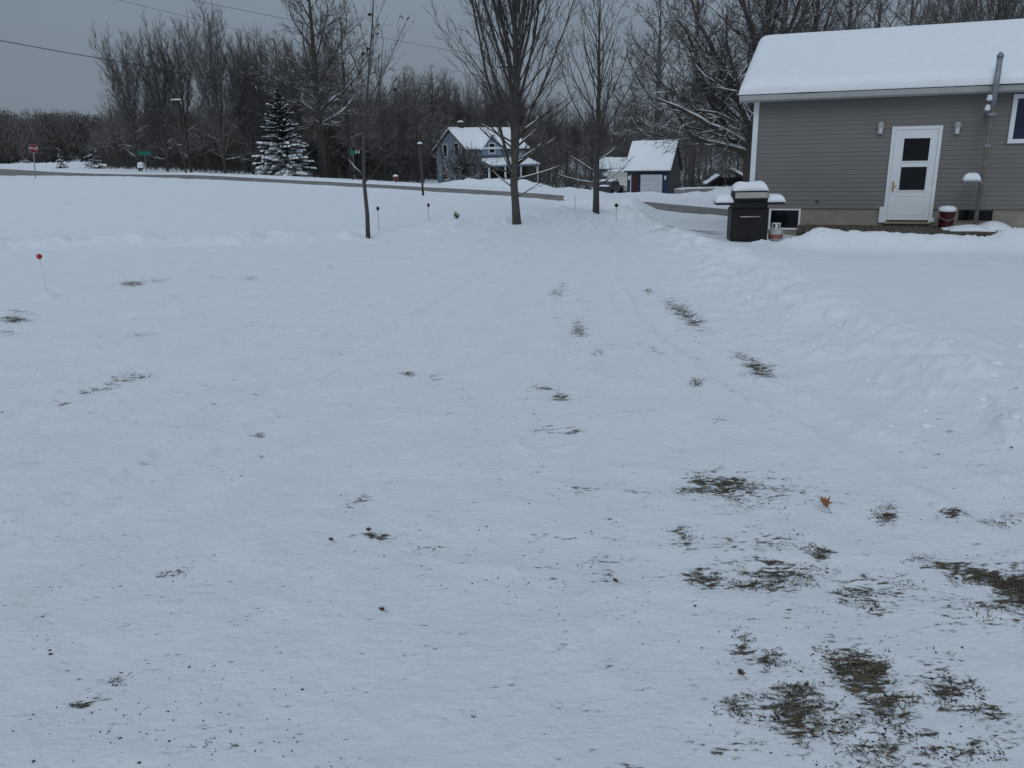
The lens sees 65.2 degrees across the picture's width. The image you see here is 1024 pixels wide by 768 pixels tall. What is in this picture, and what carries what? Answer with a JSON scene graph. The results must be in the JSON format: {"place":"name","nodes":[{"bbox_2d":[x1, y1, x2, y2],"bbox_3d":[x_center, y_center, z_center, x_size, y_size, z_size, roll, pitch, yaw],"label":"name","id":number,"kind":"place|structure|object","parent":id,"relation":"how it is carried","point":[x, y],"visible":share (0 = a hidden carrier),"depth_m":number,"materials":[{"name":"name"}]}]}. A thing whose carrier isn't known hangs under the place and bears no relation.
{"place":"outdoors","nodes":[
{"label":"outdoors","id":0,"kind":"place"},
{"bbox_2d":[0,40,312,90],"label":"power line","id":1,"kind":"object","parent":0,"point":[111,60],"visible":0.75,"depth_m":71.01,"materials":[{"name":"metal"}]},
{"bbox_2d":[0,169,727,215],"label":"road","id":2,"kind":"structure","parent":0,"point":[658,206],"depth_m":46.75,"materials":[{"name":"asphalt"}]},
{"bbox_2d":[0,156,1023,767],"bbox_3d":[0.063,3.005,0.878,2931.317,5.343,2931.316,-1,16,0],"label":"ground","id":3,"kind":"structure","parent":0,"point":[302,326],"depth_m":4.54,"materials":[{"name":"snow"}]},
{"bbox_2d":[55,148,67,167],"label":"spruce tree","id":4,"kind":"object","parent":3,"relation":"on","point":[63,164],"visible":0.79,"depth_m":88.17,"materials":[{"name":"green plant"}]},
{"bbox_2d":[0,107,140,163],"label":"woods","id":5,"kind":"object","parent":3,"relation":"on","point":[49,156],"visible":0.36,"depth_m":138.66,"materials":[{"name":"brown wood"}]},
{"bbox_2d":[82,147,108,168],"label":"spruce tree","id":6,"kind":"object","parent":3,"relation":"on","point":[93,164],"visible":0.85,"depth_m":88.19,"materials":[{"name":"green plant"}]},
{"bbox_2d":[86,88,139,165],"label":"bare tree","id":7,"kind":"object","parent":3,"relation":"on","point":[113,132],"visible":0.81,"depth_m":95.63,"materials":[{"name":"brown plant"}]},
{"bbox_2d":[87,19,166,170],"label":"bare tree","id":8,"kind":"object","parent":3,"relation":"on","point":[116,79],"visible":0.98,"depth_m":80.14,"materials":[{"name":"brown plant"}]},
{"bbox_2d":[136,98,165,166],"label":"bare tree","id":9,"kind":"object","parent":3,"relation":"on","point":[149,134],"visible":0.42,"depth_m":94.51,"materials":[{"name":"brown plant"}]},
{"bbox_2d":[122,19,184,171],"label":"bare tree","id":10,"kind":"object","parent":3,"relation":"on","point":[157,107],"visible":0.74,"depth_m":82.25,"materials":[{"name":"brown plant"}]},
{"bbox_2d":[137,94,196,157],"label":"bare tree","id":11,"kind":"object","parent":3,"relation":"on","point":[167,137],"visible":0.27,"depth_m":96.32,"materials":[{"name":"brown plant"}]},
{"bbox_2d":[137,6,218,172],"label":"bare tree","id":12,"kind":"object","parent":3,"relation":"on","point":[183,68],"visible":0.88,"depth_m":81.73,"materials":[{"name":"brown plant"}]},
{"bbox_2d":[170,97,186,172],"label":"street lamp","id":13,"kind":"object","parent":3,"relation":"on","point":[177,100],"visible":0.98,"depth_m":81.80,"materials":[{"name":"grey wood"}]},
{"bbox_2d":[183,97,221,169],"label":"bare tree","id":14,"kind":"object","parent":3,"relation":"on","point":[200,136],"visible":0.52,"depth_m":94.50,"materials":[{"name":"brown plant"}]},
{"bbox_2d":[171,0,253,173],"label":"bare tree","id":15,"kind":"object","parent":3,"relation":"on","point":[215,86],"visible":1,"depth_m":80.25,"materials":[{"name":"brown plant"}]},
{"bbox_2d":[219,33,268,174],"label":"bare tree","id":16,"kind":"object","parent":3,"relation":"on","point":[247,117],"visible":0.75,"depth_m":84.58,"materials":[{"name":"brown plant"}]},
{"bbox_2d":[221,44,269,168],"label":"bare tree","id":17,"kind":"object","parent":3,"relation":"on","point":[250,116],"visible":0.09,"depth_m":94.32,"materials":[{"name":"brown plant"}]},
{"bbox_2d":[229,20,279,158],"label":"bare tree","id":18,"kind":"object","parent":3,"relation":"on","point":[259,49],"visible":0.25,"depth_m":93.76,"materials":[{"name":"brown plant"}]},
{"bbox_2d":[236,26,325,160],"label":"bare tree","id":19,"kind":"object","parent":3,"relation":"on","point":[271,100],"visible":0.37,"depth_m":86.31,"materials":[{"name":"brown plant"}]},
{"bbox_2d":[252,86,316,176],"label":"spruce tree","id":20,"kind":"object","parent":3,"relation":"on","point":[282,157],"visible":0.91,"depth_m":73.74,"materials":[{"name":"green plant"}]},
{"bbox_2d":[260,66,309,154],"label":"bare tree","id":21,"kind":"object","parent":3,"relation":"on","point":[275,96],"visible":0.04,"depth_m":93.32,"materials":[{"name":"brown plant"}]},
{"bbox_2d":[268,29,318,170],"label":"bare tree","id":22,"kind":"object","parent":3,"relation":"on","point":[293,106],"visible":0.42,"depth_m":87.41,"materials":[{"name":"brown plant"}]},
{"bbox_2d":[231,0,384,177],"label":"bare tree","id":23,"kind":"object","parent":3,"relation":"on","point":[319,106],"visible":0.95,"depth_m":75.58,"materials":[{"name":"brown plant"}]},
{"bbox_2d":[295,50,340,163],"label":"bare tree","id":24,"kind":"object","parent":3,"relation":"on","point":[320,99],"visible":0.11,"depth_m":92.93,"materials":[{"name":"brown plant"}]},
{"bbox_2d":[294,23,349,174],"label":"bare tree","id":25,"kind":"object","parent":3,"relation":"on","point":[323,45],"visible":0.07,"depth_m":96.26,"materials":[{"name":"brown plant"}]},
{"bbox_2d":[292,57,369,177],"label":"bare tree","id":26,"kind":"object","parent":3,"relation":"on","point":[327,146],"visible":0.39,"depth_m":90.24,"materials":[{"name":"brown plant"}]},
{"bbox_2d":[284,4,397,178],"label":"bare tree","id":27,"kind":"object","parent":3,"relation":"on","point":[349,148],"visible":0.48,"depth_m":84.09,"materials":[{"name":"brown plant"}]},
{"bbox_2d":[308,83,373,177],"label":"bare tree","id":28,"kind":"object","parent":3,"relation":"on","point":[334,148],"visible":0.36,"depth_m":92.78,"materials":[{"name":"brown plant"}]},
{"bbox_2d":[329,65,361,176],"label":"woodland tree","id":29,"kind":"object","parent":3,"relation":"on","point":[343,163],"visible":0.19,"depth_m":95.89,"materials":[{"name":"brown plant"}]},
{"bbox_2d":[324,67,388,178],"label":"bare tree","id":30,"kind":"object","parent":3,"relation":"on","point":[366,147],"visible":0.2,"depth_m":95.11,"materials":[{"name":"brown plant"}]},
{"bbox_2d":[315,0,414,237],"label":"sapling tree","id":31,"kind":"object","parent":3,"relation":"on","point":[366,118],"visible":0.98,"depth_m":16.67,"materials":[{"name":"brown plant"}]},
{"bbox_2d":[0,62,745,182],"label":"woods","id":32,"kind":"object","parent":3,"relation":"on","point":[429,155],"visible":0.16,"depth_m":115.88,"materials":[{"name":"brown plant"}]},
{"bbox_2d":[360,97,392,179],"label":"woodland tree","id":33,"kind":"object","parent":3,"relation":"on","point":[374,165],"visible":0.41,"depth_m":97.87,"materials":[{"name":"brown plant"}]},
{"bbox_2d":[355,50,404,180],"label":"woodland tree","id":34,"kind":"object","parent":3,"relation":"on","point":[383,144],"visible":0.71,"depth_m":87.29,"materials":[{"name":"brown plant"}]},
{"bbox_2d":[367,92,407,179],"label":"woodland tree","id":35,"kind":"object","parent":3,"relation":"on","point":[385,141],"visible":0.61,"depth_m":92.25,"materials":[{"name":"brown plant"}]},
{"bbox_2d":[376,79,412,174],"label":"bare tree","id":36,"kind":"object","parent":3,"relation":"on","point":[401,132],"visible":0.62,"depth_m":99.29,"materials":[{"name":"brown plant"}]},
{"bbox_2d":[385,96,412,176],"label":"woodland tree","id":37,"kind":"object","parent":3,"relation":"on","point":[399,141],"visible":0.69,"depth_m":99.20,"materials":[{"name":"brown plant"}]},
{"bbox_2d":[384,73,415,178],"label":"woodland tree","id":38,"kind":"object","parent":3,"relation":"on","point":[402,158],"visible":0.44,"depth_m":100.93,"materials":[{"name":"brown plant"}]},
{"bbox_2d":[373,62,444,179],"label":"bare tree","id":39,"kind":"object","parent":3,"relation":"on","point":[420,97],"visible":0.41,"depth_m":105.36,"materials":[{"name":"brown plant"}]},
{"bbox_2d":[82,131,742,189],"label":"undergrowth","id":40,"kind":"object","parent":3,"relation":"on","point":[232,168],"visible":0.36,"depth_m":94.23,"materials":[{"name":"brown plant"}]},
{"bbox_2d":[389,70,435,167],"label":"bare tree","id":41,"kind":"object","parent":3,"relation":"on","point":[417,99],"visible":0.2,"depth_m":127.45,"materials":[{"name":"brown plant"}]},
{"bbox_2d":[400,79,430,181],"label":"woodland tree","id":42,"kind":"object","parent":3,"relation":"on","point":[417,157],"visible":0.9,"depth_m":99.67,"materials":[{"name":"brown plant"}]},
{"bbox_2d":[417,142,423,195],"bbox_3d":[-4.053,-9.505,35.746,0.220,2.515,0.160,-1,16,0],"label":"dark post","id":43,"kind":"object","parent":3,"relation":"on","point":[420,146],"visible":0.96,"depth_m":35.67,"materials":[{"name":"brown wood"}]},
{"bbox_2d":[388,67,455,175],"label":"bare tree","id":44,"kind":"object","parent":3,"relation":"on","point":[428,132],"visible":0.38,"depth_m":111.32,"materials":[{"name":"brown plant"}]},
{"bbox_2d":[409,64,451,134],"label":"bare tree","id":45,"kind":"object","parent":3,"relation":"on","point":[437,93],"visible":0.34,"depth_m":128.74,"materials":[{"name":"brown plant"}]},
{"bbox_2d":[419,68,456,132],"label":"bare tree","id":46,"kind":"object","parent":3,"relation":"on","point":[445,82],"visible":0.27,"depth_m":131.30,"materials":[{"name":"brown plant"}]},
{"bbox_2d":[427,97,459,182],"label":"woodland tree","id":47,"kind":"object","parent":3,"relation":"on","point":[439,137],"visible":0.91,"depth_m":80.19,"materials":[{"name":"brown plant"}]},
{"bbox_2d":[431,71,463,128],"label":"woodland tree","id":48,"kind":"object","parent":3,"relation":"on","point":[444,109],"visible":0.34,"depth_m":126.36,"materials":[{"name":"brown plant"}]},
{"bbox_2d":[442,80,472,132],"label":"woodland tree","id":49,"kind":"object","parent":3,"relation":"on","point":[455,96],"visible":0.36,"depth_m":117.84,"materials":[{"name":"brown plant"}]},
{"bbox_2d":[441,69,478,126],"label":"bare tree","id":50,"kind":"object","parent":3,"relation":"on","point":[450,108],"visible":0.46,"depth_m":120.15,"materials":[{"name":"brown plant"}]},
{"bbox_2d":[435,138,493,179],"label":"bare bush","id":51,"kind":"object","parent":3,"relation":"on","point":[464,166],"visible":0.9,"depth_m":72.67,"materials":[{"name":"brown plant"}]},
{"bbox_2d":[432,121,539,182],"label":"blue farmhouse","id":52,"kind":"object","parent":3,"relation":"on","point":[484,144],"visible":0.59,"depth_m":92.45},
{"bbox_2d":[471,72,509,126],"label":"bare tree","id":53,"kind":"object","parent":3,"relation":"on","point":[492,115],"visible":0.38,"depth_m":114.27,"materials":[{"name":"brown plant"}]},
{"bbox_2d":[424,0,585,224],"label":"maple tree","id":54,"kind":"object","parent":3,"relation":"on","point":[517,35],"visible":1,"depth_m":19.14,"materials":[{"name":"brown plant"}]},
{"bbox_2d":[489,75,527,129],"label":"bare tree","id":55,"kind":"object","parent":3,"relation":"on","point":[508,101],"visible":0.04,"depth_m":124.95,"materials":[{"name":"brown plant"}]},
{"bbox_2d":[499,81,539,132],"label":"bare tree","id":56,"kind":"object","parent":3,"relation":"on","point":[525,114],"visible":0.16,"depth_m":130.25,"materials":[{"name":"brown plant"}]},
{"bbox_2d":[534,91,565,171],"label":"bare tree","id":57,"kind":"object","parent":3,"relation":"on","point":[549,126],"visible":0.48,"depth_m":135.11,"materials":[{"name":"brown plant"}]},
{"bbox_2d":[535,92,575,175],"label":"bare tree","id":58,"kind":"object","parent":3,"relation":"on","point":[558,127],"visible":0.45,"depth_m":137.18,"materials":[{"name":"brown plant"}]},
{"bbox_2d":[545,102,588,174],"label":"bare tree","id":59,"kind":"object","parent":3,"relation":"on","point":[565,130],"visible":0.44,"depth_m":135.67,"materials":[{"name":"brown plant"}]},
{"bbox_2d":[563,107,586,177],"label":"bare tree","id":60,"kind":"object","parent":3,"relation":"on","point":[574,133],"visible":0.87,"depth_m":126.66,"materials":[{"name":"brown plant"}]},
{"bbox_2d":[562,105,609,176],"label":"bare tree","id":61,"kind":"object","parent":3,"relation":"on","point":[585,159],"visible":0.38,"depth_m":130.69,"materials":[{"name":"brown plant"}]},
{"bbox_2d":[568,107,615,177],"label":"bare tree","id":62,"kind":"object","parent":3,"relation":"on","point":[590,150],"visible":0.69,"depth_m":121.97,"materials":[{"name":"brown plant"}]},
{"bbox_2d":[541,0,649,213],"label":"young maple tree","id":63,"kind":"object","parent":3,"relation":"on","point":[597,140],"visible":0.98,"depth_m":22.79,"materials":[{"name":"brown plant"}]},
{"bbox_2d":[584,91,613,161],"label":"bare tree","id":64,"kind":"object","parent":3,"relation":"on","point":[593,133],"visible":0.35,"depth_m":128.21,"materials":[{"name":"brown plant"}]},
{"bbox_2d":[599,179,623,192],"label":"parked car","id":65,"kind":"object","parent":3,"relation":"on","point":[611,185],"visible":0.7,"depth_m":78.56,"materials":[{"name":"paint"}]},
{"bbox_2d":[599,157,626,179],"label":"blue house","id":66,"kind":"structure","parent":3,"relation":"on","point":[613,162],"depth_m":108.73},
{"bbox_2d":[602,100,628,156],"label":"bare tree","id":67,"kind":"object","parent":3,"relation":"on","point":[613,119],"visible":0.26,"depth_m":122.35,"materials":[{"name":"brown plant"}]},
{"bbox_2d":[607,169,626,192],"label":"box truck","id":68,"kind":"object","parent":3,"relation":"on","point":[621,177],"visible":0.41,"depth_m":82.07,"materials":[{"name":"beige paint"}]},
{"bbox_2d":[614,106,631,156],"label":"bare tree","id":69,"kind":"object","parent":3,"relation":"on","point":[624,152],"visible":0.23,"depth_m":121.58,"materials":[{"name":"brown plant"}]},
{"bbox_2d":[620,101,644,156],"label":"bare tree","id":70,"kind":"object","parent":3,"relation":"on","point":[631,130],"visible":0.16,"depth_m":116.06,"materials":[{"name":"brown plant"}]},
{"bbox_2d":[606,97,673,161],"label":"bare tree","id":71,"kind":"object","parent":3,"relation":"on","point":[635,135],"visible":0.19,"depth_m":97.67,"materials":[{"name":"brown plant"}]},
{"bbox_2d":[624,140,682,193],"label":"garage","id":72,"kind":"structure","parent":3,"relation":"on","point":[650,168],"depth_m":75.03,"materials":[{"name":"blue"}]},
{"bbox_2d":[631,175,638,192],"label":"side door","id":73,"kind":"structure","parent":72,"relation":"in","point":[634,178],"depth_m":75.45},
{"bbox_2d":[640,175,661,192],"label":"garage door","id":74,"kind":"structure","parent":72,"relation":"in","point":[653,183],"depth_m":74.79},
{"bbox_2d":[601,0,715,144],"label":"bare tree","id":75,"kind":"object","parent":3,"relation":"on","point":[651,131],"visible":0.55,"depth_m":91.44,"materials":[{"name":"brown plant"}]},
{"bbox_2d":[604,0,760,186],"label":"bare tree","id":76,"kind":"object","parent":3,"relation":"on","point":[691,171],"visible":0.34,"depth_m":58.38,"materials":[{"name":"brown plant"}]},
{"bbox_2d":[678,108,700,187],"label":"woodland tree","id":77,"kind":"object","parent":3,"relation":"on","point":[685,159],"visible":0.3,"depth_m":101.86,"materials":[{"name":"brown plant"}]},
{"bbox_2d":[687,104,718,178],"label":"woodland tree","id":78,"kind":"object","parent":3,"relation":"on","point":[705,156],"visible":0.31,"depth_m":107.25,"materials":[{"name":"brown plant"}]},
{"bbox_2d":[674,185,732,193],"bbox_3d":[14.105,-13.926,58.546,4.570,1.275,0.160,-2,16,-4],"label":"board fence","id":79,"kind":"object","parent":3,"relation":"on","point":[693,189],"visible":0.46,"depth_m":58.38,"materials":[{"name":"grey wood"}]},
{"bbox_2d":[695,122,724,176],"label":"woodland tree","id":80,"kind":"object","parent":3,"relation":"on","point":[710,160],"visible":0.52,"depth_m":101.26,"materials":[{"name":"brown plant"}]},
{"bbox_2d":[703,167,742,186],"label":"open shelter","id":81,"kind":"object","parent":3,"relation":"on","point":[714,179],"visible":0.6,"depth_m":65.66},
{"bbox_2d":[714,138,740,186],"bbox_3d":[13.580,-14.312,50.171,2.068,4.640,2.056,5,17,20],"label":"woodland tree","id":82,"kind":"object","parent":3,"relation":"on","point":[725,164],"visible":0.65,"depth_m":50.21,"materials":[{"name":"brown plant"}]},
{"bbox_2d":[713,181,785,241],"bbox_3d":[5.294,-3.853,17.927,1.510,1.359,0.628,0,16,6],"label":"gas grill","id":83,"kind":"object","parent":3,"relation":"on","point":[748,211],"visible":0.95,"depth_m":17.71,"materials":[{"name":"black metal"}]},
{"bbox_2d":[732,212,749,239],"bbox_3d":[5.088,-3.514,17.801,0.360,0.600,0.013,0,16,6],"label":"cabinet door","id":84,"kind":"structure","parent":83,"relation":"in","point":[740,226],"depth_m":17.80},
{"bbox_2d":[749,212,766,239],"bbox_3d":[5.466,-3.510,17.763,0.360,0.600,0.013,0,16,6],"label":"cabinet door","id":85,"kind":"structure","parent":83,"relation":"in","point":[758,225],"depth_m":17.76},
{"bbox_2d":[624,0,884,181],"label":"spreading oak tree","id":86,"kind":"object","parent":3,"relation":"on","point":[717,115],"visible":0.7,"depth_m":30.63,"materials":[{"name":"brown plant"}]},
{"bbox_2d":[768,223,782,241],"bbox_3d":[5.935,-3.417,18.000,0.316,0.410,0.316,-8,18,-22],"label":"propane tank","id":87,"kind":"object","parent":3,"relation":"on","point":[775,233],"visible":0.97,"depth_m":17.89,"materials":[{"name":"metal"}]},
{"bbox_2d":[683,0,875,149],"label":"bare tree","id":88,"kind":"object","parent":3,"relation":"on","point":[855,23],"visible":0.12,"depth_m":48.41,"materials":[{"name":"brown plant"}]},
{"bbox_2d":[730,0,857,132],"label":"bare tree","id":89,"kind":"object","parent":3,"relation":"on","point":[816,20],"visible":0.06,"depth_m":42.73,"materials":[{"name":"brown plant"}]},
{"bbox_2d":[614,208,1023,435],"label":"snow lumps","id":90,"kind":"object","parent":3,"relation":"on","point":[981,399],"visible":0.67,"depth_m":6.56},
{"bbox_2d":[788,0,896,31],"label":"bare tree","id":91,"kind":"object","parent":3,"relation":"on","point":[851,8],"visible":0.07,"depth_m":51.17,"materials":[{"name":"brown plant"}]},
{"bbox_2d":[803,0,934,31],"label":"bare tree","id":92,"kind":"object","parent":3,"relation":"on","point":[881,4],"visible":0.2,"depth_m":40.54,"materials":[{"name":"brown plant"}]},
{"bbox_2d":[738,18,1023,235],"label":"grey house","id":93,"kind":"structure","parent":3,"relation":"on","point":[879,126],"depth_m":18.53,"materials":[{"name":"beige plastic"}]},
{"bbox_2d":[768,208,800,229],"bbox_3d":[6.684,-4.049,19.630,0.732,0.513,0.060,5,17,20],"label":"basement window","id":94,"kind":"structure","parent":93,"relation":"in","point":[789,218],"depth_m":19.61,"materials":[{"name":"white paint"}]},
{"bbox_2d":[886,129,938,219],"bbox_3d":[9.187,-4.785,18.363,0.878,2.008,0.094,5,17,20],"label":"door","id":95,"kind":"structure","parent":93,"relation":"in","point":[913,163],"depth_m":18.37,"materials":[{"name":"white paint"}]},
{"bbox_2d":[956,209,993,221],"bbox_3d":[10.543,-3.840,18.217,0.726,0.276,0.050,5,17,20],"label":"basement window","id":96,"kind":"structure","parent":93,"relation":"in","point":[965,215],"depth_m":18.20,"materials":[{"name":"black glass"}]},
{"bbox_2d":[973,52,1003,224],"bbox_3d":[10.284,-5.205,17.467,0.232,3.743,0.680,5,17,20],"label":"vent mast","id":97,"kind":"object","parent":93,"relation":"attached to","point":[992,99],"visible":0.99,"depth_m":17.07,"materials":[{"name":"grey metal"}]},
{"bbox_2d":[962,173,982,182],"bbox_3d":[10.062,-4.500,17.453,0.400,0.217,0.270,5,17,20],"label":"bird feeder","id":98,"kind":"object","parent":97,"relation":"attached to","point":[971,177],"visible":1,"depth_m":17.36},
{"bbox_2d":[1007,94,1023,142],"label":"window","id":99,"kind":"structure","parent":93,"relation":"in","point":[1016,126],"depth_m":17.40,"materials":[{"name":"white paint"}]},
{"bbox_2d":[796,221,1012,236],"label":"deck","id":100,"kind":"structure","parent":3,"relation":"on","point":[984,229],"depth_m":17.57,"materials":[{"name":"brown wood"}]},
{"bbox_2d":[938,206,956,227],"bbox_3d":[9.777,-3.764,17.994,0.380,0.485,0.381,5,17,20],"label":"red pail","id":101,"kind":"object","parent":100,"relation":"on","point":[947,214],"visible":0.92,"depth_m":17.88,"materials":[{"name":"plastic"}]},
{"bbox_2d":[857,0,958,27],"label":"bare tree","id":102,"kind":"object","parent":3,"relation":"on","point":[913,8],"visible":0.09,"depth_m":52.88,"materials":[{"name":"brown plant"}]},
{"bbox_2d":[906,0,983,25],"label":"bare tree","id":103,"kind":"object","parent":3,"relation":"on","point":[926,6],"visible":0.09,"depth_m":54.58,"materials":[{"name":"brown plant"}]},
{"bbox_2d":[930,0,1023,23],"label":"bare tree","id":104,"kind":"object","parent":3,"relation":"on","point":[1006,8],"visible":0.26,"depth_m":34.75,"materials":[{"name":"brown plant"}]},
{"bbox_2d":[0,0,1023,162],"label":"sky","id":105,"kind":"structure","parent":0,"point":[35,78],"materials":[{"name":"grey"}]},
{"bbox_2d":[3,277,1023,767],"bbox_3d":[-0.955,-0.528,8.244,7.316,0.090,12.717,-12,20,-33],"label":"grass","id":106,"kind":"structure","parent":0,"point":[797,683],"depth_m":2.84,"materials":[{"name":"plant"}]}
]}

